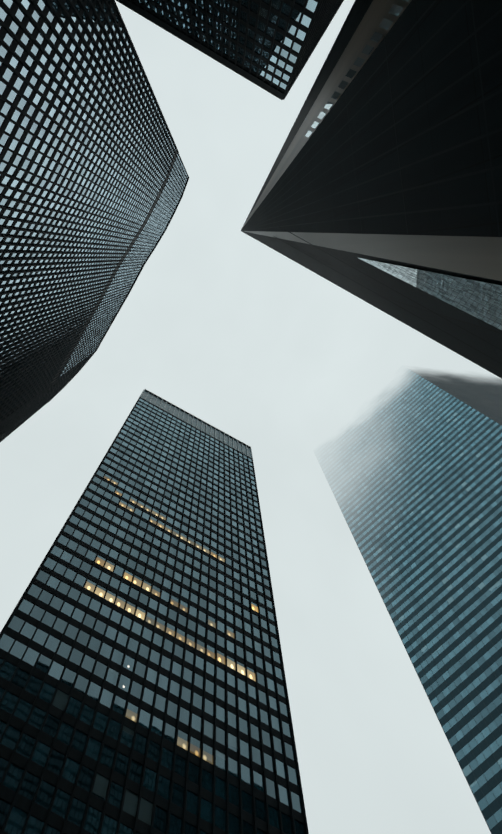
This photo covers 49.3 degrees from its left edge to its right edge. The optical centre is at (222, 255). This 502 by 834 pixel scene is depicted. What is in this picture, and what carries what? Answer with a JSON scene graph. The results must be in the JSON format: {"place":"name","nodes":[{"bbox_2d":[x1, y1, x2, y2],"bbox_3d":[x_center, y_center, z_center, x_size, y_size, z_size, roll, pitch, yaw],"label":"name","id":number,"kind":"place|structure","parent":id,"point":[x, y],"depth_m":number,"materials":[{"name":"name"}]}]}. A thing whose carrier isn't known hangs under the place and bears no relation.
{"place":"outdoors","nodes":[
{"label":"outdoors","id":0,"kind":"place"},
{"bbox_2d":[0,0,188,441],"bbox_3d":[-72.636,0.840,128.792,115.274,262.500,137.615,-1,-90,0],"label":"skyscraper","id":1,"kind":"structure","parent":0,"point":[94,177],"depth_m":106.08,"materials":[{"name":"black glass"}]},
{"bbox_2d":[0,389,308,833],"bbox_3d":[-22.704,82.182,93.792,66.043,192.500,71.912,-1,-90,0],"label":"tower","id":2,"kind":"structure","parent":0,"point":[143,687],"depth_m":75.10,"materials":[{"name":"black glass"}]},
{"bbox_2d":[116,0,343,99],"bbox_3d":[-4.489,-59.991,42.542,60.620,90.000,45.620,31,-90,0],"label":"skyscraper","id":3,"kind":"structure","parent":0,"point":[269,46],"depth_m":74.13,"materials":[{"name":"black glass"}]},
{"bbox_2d":[0,0,499,833],"label":"sky","id":4,"kind":"structure","parent":0,"point":[220,325],"materials":[{"name":"white"}]},
{"bbox_2d":[241,0,501,378],"bbox_3d":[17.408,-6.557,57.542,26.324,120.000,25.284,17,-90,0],"label":"skyscraper","id":5,"kind":"structure","parent":0,"point":[381,189],"depth_m":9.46,"materials":[{"name":"black stone"}]},
{"bbox_2d":[311,365,501,833],"bbox_3d":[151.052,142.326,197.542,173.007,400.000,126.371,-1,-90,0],"label":"tower","id":6,"kind":"structure","parent":0,"point":[409,458],"depth_m":234.04,"materials":[{"name":"glass"}]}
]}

